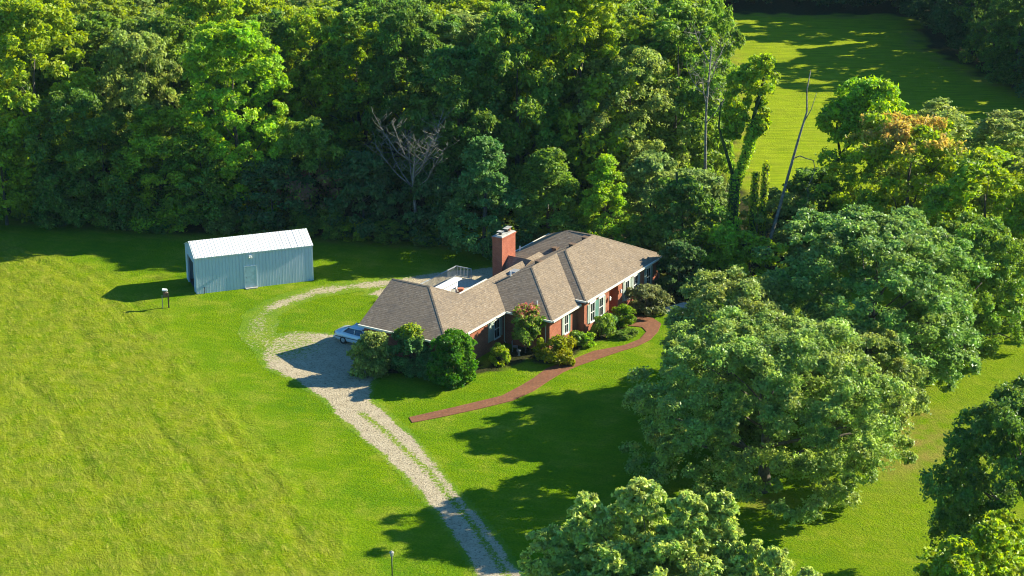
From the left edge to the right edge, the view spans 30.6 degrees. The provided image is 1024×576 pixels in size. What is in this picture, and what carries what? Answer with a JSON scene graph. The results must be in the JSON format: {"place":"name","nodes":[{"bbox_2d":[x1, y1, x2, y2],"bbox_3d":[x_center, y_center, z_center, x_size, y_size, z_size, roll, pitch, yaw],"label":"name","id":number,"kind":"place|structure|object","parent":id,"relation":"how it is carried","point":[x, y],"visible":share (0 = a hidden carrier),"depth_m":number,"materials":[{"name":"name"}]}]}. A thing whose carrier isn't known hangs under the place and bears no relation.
{"place":"outdoors","nodes":[
{"label":"outdoors","id":0,"kind":"place"},
{"bbox_2d":[237,265,523,575],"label":"driveway","id":1,"kind":"structure","parent":0,"point":[316,364],"depth_m":144.60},
{"bbox_2d":[333,322,363,343],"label":"parked car","id":2,"kind":"object","parent":1,"relation":"on","point":[344,334],"visible":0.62,"depth_m":155.60,"materials":[{"name":"paint"}]},
{"bbox_2d":[0,0,1023,575],"bbox_3d":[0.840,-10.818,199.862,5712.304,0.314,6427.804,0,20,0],"label":"ground","id":3,"kind":"structure","parent":0,"point":[142,432],"depth_m":141.19,"materials":[{"name":"green plant"}]},
{"bbox_2d":[0,125,38,224],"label":"tree","id":4,"kind":"object","parent":3,"relation":"on","point":[11,149],"visible":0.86,"depth_m":184.55,"materials":[{"name":"green plant"}]},
{"bbox_2d":[0,0,49,179],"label":"forest tree","id":5,"kind":"object","parent":3,"relation":"on","point":[40,88],"visible":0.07,"depth_m":194.52,"materials":[{"name":"green plant"}]},
{"bbox_2d":[0,15,97,178],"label":"forest tree","id":6,"kind":"object","parent":3,"relation":"on","point":[52,80],"visible":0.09,"depth_m":193.54,"materials":[{"name":"green plant"}]},
{"bbox_2d":[0,0,106,211],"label":"tree","id":7,"kind":"object","parent":3,"relation":"on","point":[15,24],"visible":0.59,"depth_m":183.59,"materials":[{"name":"green plant"}]},
{"bbox_2d":[20,160,89,229],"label":"tree","id":8,"kind":"object","parent":3,"relation":"on","point":[39,178],"visible":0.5,"depth_m":184.54,"materials":[{"name":"green plant"}]},
{"bbox_2d":[23,86,122,227],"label":"tree","id":9,"kind":"object","parent":3,"relation":"on","point":[83,101],"visible":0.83,"depth_m":182.76,"materials":[{"name":"green plant"}]},
{"bbox_2d":[51,0,134,111],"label":"forest tree","id":10,"kind":"object","parent":3,"relation":"on","point":[113,7],"visible":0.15,"depth_m":203.65,"materials":[{"name":"green plant"}]},
{"bbox_2d":[45,8,152,172],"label":"forest tree","id":11,"kind":"object","parent":3,"relation":"on","point":[99,24],"visible":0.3,"depth_m":195.47,"materials":[{"name":"green plant"}]},
{"bbox_2d":[56,108,147,227],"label":"tree","id":12,"kind":"object","parent":3,"relation":"on","point":[104,122],"visible":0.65,"depth_m":183.81,"materials":[{"name":"green plant"}]},
{"bbox_2d":[98,0,141,94],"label":"forest tree","id":13,"kind":"object","parent":3,"relation":"on","point":[133,9],"visible":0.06,"depth_m":217.02,"materials":[{"name":"green plant"}]},
{"bbox_2d":[95,168,174,230],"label":"tree","id":14,"kind":"object","parent":3,"relation":"on","point":[124,215],"visible":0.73,"depth_m":183.33,"materials":[{"name":"green plant"}]},
{"bbox_2d":[96,29,183,205],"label":"tree","id":15,"kind":"object","parent":3,"relation":"on","point":[135,82],"visible":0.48,"depth_m":186.38,"materials":[{"name":"green plant"}]},
{"bbox_2d":[141,216,171,233],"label":"bush","id":16,"kind":"object","parent":3,"relation":"on","point":[156,229],"visible":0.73,"depth_m":183.80,"materials":[{"name":"green plant"}]},
{"bbox_2d":[126,10,189,104],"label":"forest tree","id":17,"kind":"object","parent":3,"relation":"on","point":[154,14],"visible":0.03,"depth_m":202.89,"materials":[{"name":"green plant"}]},
{"bbox_2d":[104,103,220,232],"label":"tree","id":18,"kind":"object","parent":3,"relation":"on","point":[149,128],"visible":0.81,"depth_m":182.90,"materials":[{"name":"green plant"}]},
{"bbox_2d":[117,12,230,167],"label":"forest tree","id":19,"kind":"object","parent":3,"relation":"on","point":[168,24],"visible":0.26,"depth_m":192.18,"materials":[{"name":"green plant"}]},
{"bbox_2d":[156,131,240,229],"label":"tree","id":20,"kind":"object","parent":3,"relation":"on","point":[177,158],"visible":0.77,"depth_m":182.33,"materials":[{"name":"green plant"}]},
{"bbox_2d":[158,0,258,156],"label":"forest tree","id":21,"kind":"object","parent":3,"relation":"on","point":[203,6],"visible":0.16,"depth_m":195.28,"materials":[{"name":"green plant"}]},
{"bbox_2d":[202,205,240,234],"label":"bush","id":22,"kind":"object","parent":3,"relation":"on","point":[227,212],"visible":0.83,"depth_m":183.50,"materials":[{"name":"green plant"}]},
{"bbox_2d":[173,15,293,214],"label":"tree","id":23,"kind":"object","parent":3,"relation":"on","point":[214,43],"visible":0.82,"depth_m":181.46,"materials":[{"name":"green plant"}]},
{"bbox_2d":[184,228,313,293],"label":"metal shed","id":24,"kind":"structure","parent":3,"relation":"on","point":[251,261],"depth_m":168.87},
{"bbox_2d":[245,266,256,286],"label":"door","id":25,"kind":"structure","parent":24,"relation":"in","point":[250,272],"depth_m":168.83,"materials":[{"name":"metal"}]},
{"bbox_2d":[224,0,308,125],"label":"forest tree","id":26,"kind":"object","parent":3,"relation":"on","point":[257,7],"visible":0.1,"depth_m":203.64,"materials":[{"name":"green plant"}]},
{"bbox_2d":[227,8,312,168],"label":"forest tree","id":27,"kind":"object","parent":3,"relation":"on","point":[275,25],"visible":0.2,"depth_m":196.72,"materials":[{"name":"green plant"}]},
{"bbox_2d":[228,156,318,231],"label":"tree","id":28,"kind":"object","parent":3,"relation":"on","point":[269,221],"visible":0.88,"depth_m":181.46,"materials":[{"name":"green plant"}]},
{"bbox_2d":[284,213,320,237],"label":"bush","id":29,"kind":"object","parent":3,"relation":"on","point":[306,220],"visible":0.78,"depth_m":182.53,"materials":[{"name":"green plant"}]},
{"bbox_2d":[273,115,349,226],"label":"tree","id":30,"kind":"object","parent":3,"relation":"on","point":[299,140],"visible":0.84,"depth_m":181.25,"materials":[{"name":"green plant"}]},
{"bbox_2d":[278,6,364,149],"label":"forest tree","id":31,"kind":"object","parent":3,"relation":"on","point":[313,48],"visible":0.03,"depth_m":205.49,"materials":[{"name":"green plant"}]},
{"bbox_2d":[272,6,373,179],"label":"forest tree","id":32,"kind":"object","parent":3,"relation":"on","point":[304,36],"visible":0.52,"depth_m":194.69,"materials":[{"name":"green plant"}]},
{"bbox_2d":[316,209,353,240],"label":"bush","id":33,"kind":"object","parent":3,"relation":"on","point":[332,233],"visible":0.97,"depth_m":181.50,"materials":[{"name":"green plant"}]},
{"bbox_2d":[312,0,397,116],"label":"forest tree","id":34,"kind":"object","parent":3,"relation":"on","point":[352,3],"visible":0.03,"depth_m":204.24,"materials":[{"name":"green plant"}]},
{"bbox_2d":[339,218,372,241],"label":"bush","id":35,"kind":"object","parent":3,"relation":"on","point":[355,236],"visible":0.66,"depth_m":181.41,"materials":[{"name":"green plant"}]},
{"bbox_2d":[314,2,401,182],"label":"tree","id":36,"kind":"object","parent":3,"relation":"on","point":[355,16],"visible":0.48,"depth_m":191.47,"materials":[{"name":"green plant"}]},
{"bbox_2d":[306,21,412,179],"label":"forest tree","id":37,"kind":"object","parent":3,"relation":"on","point":[336,77],"visible":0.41,"depth_m":192.73,"materials":[{"name":"green plant"}]},
{"bbox_2d":[323,149,398,238],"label":"tree","id":38,"kind":"object","parent":3,"relation":"on","point":[363,164],"visible":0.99,"depth_m":180.31,"materials":[{"name":"green plant"}]},
{"bbox_2d":[346,330,395,378],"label":"shrub","id":39,"kind":"object","parent":3,"relation":"on","point":[363,351],"visible":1,"depth_m":148.22,"materials":[{"name":"green plant"}]},
{"bbox_2d":[360,0,456,193],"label":"tree","id":40,"kind":"object","parent":3,"relation":"on","point":[408,13],"visible":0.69,"depth_m":188.13,"materials":[{"name":"green plant"}]},
{"bbox_2d":[364,107,454,243],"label":"dead tree","id":41,"kind":"object","parent":3,"relation":"on","point":[415,173],"visible":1,"depth_m":178.18,"materials":[{"name":"wood"}]},
{"bbox_2d":[388,322,432,377],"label":"shrub","id":42,"kind":"object","parent":3,"relation":"on","point":[408,335],"visible":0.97,"depth_m":148.45,"materials":[{"name":"green plant"}]},
{"bbox_2d":[387,171,464,246],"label":"tree","id":43,"kind":"object","parent":3,"relation":"on","point":[424,190],"visible":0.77,"depth_m":179.46,"materials":[{"name":"green plant"}]},
{"bbox_2d":[414,352,438,380],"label":"shrub","id":44,"kind":"object","parent":3,"relation":"on","point":[421,362],"visible":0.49,"depth_m":148.15,"materials":[{"name":"green plant"}]},
{"bbox_2d":[393,0,465,153],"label":"forest tree","id":45,"kind":"object","parent":3,"relation":"on","point":[438,10],"visible":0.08,"depth_m":203.81,"materials":[{"name":"green plant"}]},
{"bbox_2d":[396,14,486,160],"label":"forest tree","id":46,"kind":"object","parent":3,"relation":"on","point":[452,24],"visible":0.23,"depth_m":190.39,"materials":[{"name":"green plant"}]},
{"bbox_2d":[420,266,479,291],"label":"deck","id":47,"kind":"structure","parent":3,"relation":"on","point":[465,283],"depth_m":163.20,"materials":[{"name":"white wood"}]},
{"bbox_2d":[426,328,479,389],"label":"shrub","id":48,"kind":"object","parent":3,"relation":"on","point":[454,348],"visible":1,"depth_m":146.31,"materials":[{"name":"green plant"}]},
{"bbox_2d":[394,42,514,225],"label":"tree","id":49,"kind":"object","parent":3,"relation":"on","point":[443,60],"visible":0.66,"depth_m":181.09,"materials":[{"name":"green plant"}]},
{"bbox_2d":[434,0,497,38],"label":"forest tree","id":50,"kind":"object","parent":3,"relation":"on","point":[482,6],"visible":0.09,"depth_m":214.84,"materials":[{"name":"green plant"}]},
{"bbox_2d":[437,8,522,126],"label":"forest tree","id":51,"kind":"object","parent":3,"relation":"on","point":[462,16],"visible":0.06,"depth_m":203.59,"materials":[{"name":"green plant"}]},
{"bbox_2d":[435,134,540,259],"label":"tree","id":52,"kind":"object","parent":3,"relation":"on","point":[483,156],"visible":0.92,"depth_m":174.61,"materials":[{"name":"green plant"}]},
{"bbox_2d":[445,16,531,156],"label":"forest tree","id":53,"kind":"object","parent":3,"relation":"on","point":[474,23],"visible":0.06,"depth_m":193.73,"materials":[{"name":"green plant"}]},
{"bbox_2d":[488,342,511,366],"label":"shrub","id":54,"kind":"object","parent":3,"relation":"on","point":[501,351],"visible":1,"depth_m":151.27,"materials":[{"name":"green plant"}]},
{"bbox_2d":[358,226,661,366],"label":"brick house","id":55,"kind":"structure","parent":3,"relation":"on","point":[567,281],"depth_m":156.73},
{"bbox_2d":[440,0,585,217],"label":"tree","id":56,"kind":"object","parent":3,"relation":"on","point":[496,24],"visible":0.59,"depth_m":182.03,"materials":[{"name":"green plant"}]},
{"bbox_2d":[511,302,546,352],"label":"crape myrtle","id":57,"kind":"object","parent":3,"relation":"on","point":[520,329],"visible":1,"depth_m":152.57,"materials":[{"name":"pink plant"}]},
{"bbox_2d":[483,31,582,164],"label":"forest tree","id":58,"kind":"object","parent":3,"relation":"on","point":[519,68],"visible":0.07,"depth_m":191.75,"materials":[{"name":"green plant"}]},
{"bbox_2d":[499,145,598,245],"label":"tree","id":59,"kind":"object","parent":3,"relation":"on","point":[545,172],"visible":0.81,"depth_m":175.11,"materials":[{"name":"green plant"}]},
{"bbox_2d":[531,334,577,365],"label":"shrub","id":60,"kind":"object","parent":3,"relation":"on","point":[560,352],"visible":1,"depth_m":151.52,"materials":[{"name":"green plant"}]},
{"bbox_2d":[519,0,640,212],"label":"tree","id":61,"kind":"object","parent":3,"relation":"on","point":[603,26],"visible":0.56,"depth_m":182.47,"materials":[{"name":"green plant"}]},
{"bbox_2d":[564,2,635,147],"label":"forest tree","id":62,"kind":"object","parent":3,"relation":"on","point":[623,12],"visible":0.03,"depth_m":201.09,"materials":[{"name":"green plant"}]},
{"bbox_2d":[563,21,640,189],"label":"forest tree","id":63,"kind":"object","parent":3,"relation":"on","point":[572,98],"visible":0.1,"depth_m":189.97,"materials":[{"name":"green plant"}]},
{"bbox_2d":[588,313,616,338],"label":"shrub","id":64,"kind":"object","parent":3,"relation":"on","point":[603,327],"visible":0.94,"depth_m":156.95,"materials":[{"name":"green plant"}]},
{"bbox_2d":[571,153,638,241],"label":"tree","id":65,"kind":"object","parent":3,"relation":"on","point":[603,191],"visible":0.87,"depth_m":174.80,"materials":[{"name":"green plant"}]},
{"bbox_2d":[611,303,636,327],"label":"shrub","id":66,"kind":"object","parent":3,"relation":"on","point":[628,311],"visible":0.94,"depth_m":159.67,"materials":[{"name":"green plant"}]},
{"bbox_2d":[571,44,696,215],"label":"tree","id":67,"kind":"object","parent":3,"relation":"on","point":[650,60],"visible":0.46,"depth_m":183.05,"materials":[{"name":"green plant"}]},
{"bbox_2d":[517,476,757,575],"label":"tree","id":68,"kind":"object","parent":3,"relation":"on","point":[657,544],"visible":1,"depth_m":95.63,"materials":[{"name":"green plant"}]},
{"bbox_2d":[583,12,692,162],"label":"forest tree","id":69,"kind":"object","parent":3,"relation":"on","point":[641,40],"visible":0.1,"depth_m":193.61,"materials":[{"name":"green plant"}]},
{"bbox_2d":[610,149,688,237],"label":"tree","id":70,"kind":"object","parent":3,"relation":"on","point":[649,163],"visible":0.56,"depth_m":178.57,"materials":[{"name":"green plant"}]},
{"bbox_2d":[624,283,674,316],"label":"shrub","id":71,"kind":"object","parent":3,"relation":"on","point":[655,295],"visible":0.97,"depth_m":162.49,"materials":[{"name":"green plant"}]},
{"bbox_2d":[618,0,687,112],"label":"forest tree","id":72,"kind":"object","parent":3,"relation":"on","point":[645,8],"visible":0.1,"depth_m":203.70,"materials":[{"name":"green plant"}]},
{"bbox_2d":[627,212,694,269],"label":"tree","id":73,"kind":"object","parent":3,"relation":"on","point":[652,238],"visible":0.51,"depth_m":172.47,"materials":[{"name":"green plant"}]},
{"bbox_2d":[654,238,706,295],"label":"shrub","id":74,"kind":"object","parent":3,"relation":"on","point":[679,248],"visible":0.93,"depth_m":165.84,"materials":[{"name":"green plant"}]},
{"bbox_2d":[632,0,732,191],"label":"tree","id":75,"kind":"object","parent":3,"relation":"on","point":[690,99],"visible":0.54,"depth_m":187.13,"materials":[{"name":"green plant"}]},
{"bbox_2d":[642,175,731,273],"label":"tree","id":76,"kind":"object","parent":3,"relation":"on","point":[670,197],"visible":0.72,"depth_m":171.02,"materials":[{"name":"green plant"}]},
{"bbox_2d":[662,167,728,248],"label":"tree","id":77,"kind":"object","parent":3,"relation":"on","point":[714,183],"visible":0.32,"depth_m":177.27,"materials":[{"name":"green plant"}]},
{"bbox_2d":[664,0,745,177],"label":"forest tree","id":78,"kind":"object","parent":3,"relation":"on","point":[720,27],"visible":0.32,"depth_m":192.60,"materials":[{"name":"green plant"}]},
{"bbox_2d":[684,20,734,169],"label":"bare tree","id":79,"kind":"object","parent":3,"relation":"on","point":[706,121],"visible":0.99,"depth_m":180.40,"materials":[{"name":"grey plant"}]},
{"bbox_2d":[690,220,752,283],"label":"tree","id":80,"kind":"object","parent":3,"relation":"on","point":[730,235],"visible":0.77,"depth_m":169.11,"materials":[{"name":"green plant"}]},
{"bbox_2d":[657,264,797,417],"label":"tree","id":81,"kind":"object","parent":3,"relation":"on","point":[703,294],"visible":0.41,"depth_m":139.45,"materials":[{"name":"green plant"}]},
{"bbox_2d":[675,51,780,248],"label":"vine covered tree","id":82,"kind":"object","parent":3,"relation":"on","point":[738,118],"depth_m":171.48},
{"bbox_2d":[705,230,788,284],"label":"tree","id":83,"kind":"object","parent":3,"relation":"on","point":[757,240],"visible":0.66,"depth_m":168.21,"materials":[{"name":"green plant"}]},
{"bbox_2d":[746,171,759,252],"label":"vine covered stump","id":84,"kind":"object","parent":3,"relation":"on","point":[754,195],"visible":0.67,"depth_m":174.11,"materials":[{"name":"green plant"}]},
{"bbox_2d":[757,160,770,236],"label":"vine covered stump","id":85,"kind":"object","parent":3,"relation":"on","point":[763,199],"visible":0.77,"depth_m":174.23,"materials":[{"name":"green plant"}]},
{"bbox_2d":[618,305,917,527],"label":"tree","id":86,"kind":"object","parent":3,"relation":"on","point":[773,392],"visible":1,"depth_m":123.91,"materials":[{"name":"green plant"}]},
{"bbox_2d":[721,538,821,575],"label":"tree","id":87,"kind":"object","parent":3,"relation":"on","point":[773,561],"visible":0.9,"depth_m":94.54,"materials":[{"name":"green plant"}]},
{"bbox_2d":[739,187,820,256],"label":"tree","id":88,"kind":"object","parent":3,"relation":"on","point":[774,196],"visible":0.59,"depth_m":176.02,"materials":[{"name":"green plant"}]},
{"bbox_2d":[763,71,816,267],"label":"leaning dead tree","id":89,"kind":"object","parent":3,"relation":"on","point":[782,194],"visible":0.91,"depth_m":172.65,"materials":[{"name":"wood"}]},
{"bbox_2d":[769,165,851,246],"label":"tree","id":90,"kind":"object","parent":3,"relation":"on","point":[799,182],"visible":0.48,"depth_m":177.24,"materials":[{"name":"green plant"}]},
{"bbox_2d":[797,320,931,451],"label":"tree","id":91,"kind":"object","parent":3,"relation":"on","point":[904,372],"visible":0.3,"depth_m":134.55,"materials":[{"name":"green plant"}]},
{"bbox_2d":[815,74,918,212],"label":"curved trunk tree","id":92,"kind":"object","parent":3,"relation":"on","point":[850,107],"visible":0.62,"depth_m":181.79,"materials":[{"name":"green plant"}]},
{"bbox_2d":[750,202,994,408],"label":"tree","id":93,"kind":"object","parent":3,"relation":"on","point":[898,245],"visible":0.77,"depth_m":141.31,"materials":[{"name":"green plant"}]},
{"bbox_2d":[815,108,1005,259],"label":"tree","id":94,"kind":"object","parent":3,"relation":"on","point":[904,132],"visible":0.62,"depth_m":170.65,"materials":[{"name":"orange plant"}]},
{"bbox_2d":[870,97,988,225],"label":"tree","id":95,"kind":"object","parent":3,"relation":"on","point":[941,106],"visible":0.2,"depth_m":184.13,"materials":[{"name":"green plant"}]},
{"bbox_2d":[897,0,969,29],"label":"forest tree","id":96,"kind":"object","parent":3,"relation":"on","point":[917,8],"visible":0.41,"depth_m":276.33,"materials":[{"name":"green plant"}]},
{"bbox_2d":[892,208,1023,360],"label":"tree","id":97,"kind":"object","parent":3,"relation":"on","point":[993,244],"visible":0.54,"depth_m":149.65,"materials":[{"name":"green plant"}]},
{"bbox_2d":[927,1,1003,36],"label":"forest tree","id":98,"kind":"object","parent":3,"relation":"on","point":[934,25],"visible":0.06,"depth_m":269.33,"materials":[{"name":"green plant"}]},
{"bbox_2d":[912,506,1023,575],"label":"tree","id":99,"kind":"object","parent":3,"relation":"on","point":[990,545],"visible":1,"depth_m":93.14,"materials":[{"name":"green plant"}]},
{"bbox_2d":[932,0,1004,52],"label":"forest tree","id":100,"kind":"object","parent":3,"relation":"on","point":[951,28],"visible":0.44,"depth_m":256.70,"materials":[{"name":"green plant"}]},
{"bbox_2d":[916,146,1023,302],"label":"tree","id":101,"kind":"object","parent":3,"relation":"on","point":[950,195],"visible":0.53,"depth_m":161.60,"materials":[{"name":"green plant"}]},
{"bbox_2d":[917,373,1023,553],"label":"tree","id":102,"kind":"object","parent":3,"relation":"on","point":[963,486],"visible":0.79,"depth_m":109.52,"materials":[{"name":"green plant"}]},
{"bbox_2d":[952,108,1023,223],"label":"tree","id":103,"kind":"object","parent":3,"relation":"on","point":[1002,136],"visible":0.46,"depth_m":173.88,"materials":[{"name":"green plant"}]},
{"bbox_2d":[953,0,1023,72],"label":"forest tree","id":104,"kind":"object","parent":3,"relation":"on","point":[972,37],"visible":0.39,"depth_m":249.26,"materials":[{"name":"green plant"}]},
{"bbox_2d":[980,0,1023,88],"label":"forest tree","id":105,"kind":"object","parent":3,"relation":"on","point":[1006,72],"visible":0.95,"depth_m":239.73,"materials":[{"name":"green plant"}]},
{"bbox_2d":[991,193,1023,310],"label":"tree","id":106,"kind":"object","parent":3,"relation":"on","point":[1018,226],"visible":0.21,"depth_m":160.01,"materials":[{"name":"green plant"}]},
{"bbox_2d":[1012,31,1023,97],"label":"forest tree","id":107,"kind":"object","parent":3,"relation":"on","point":[1017,65],"visible":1,"depth_m":235.10,"materials":[{"name":"green plant"}]},
{"bbox_2d":[409,315,660,422],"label":"path","id":108,"kind":"structure","parent":0,"point":[650,326],"depth_m":149.12,"materials":[{"name":"brick"}]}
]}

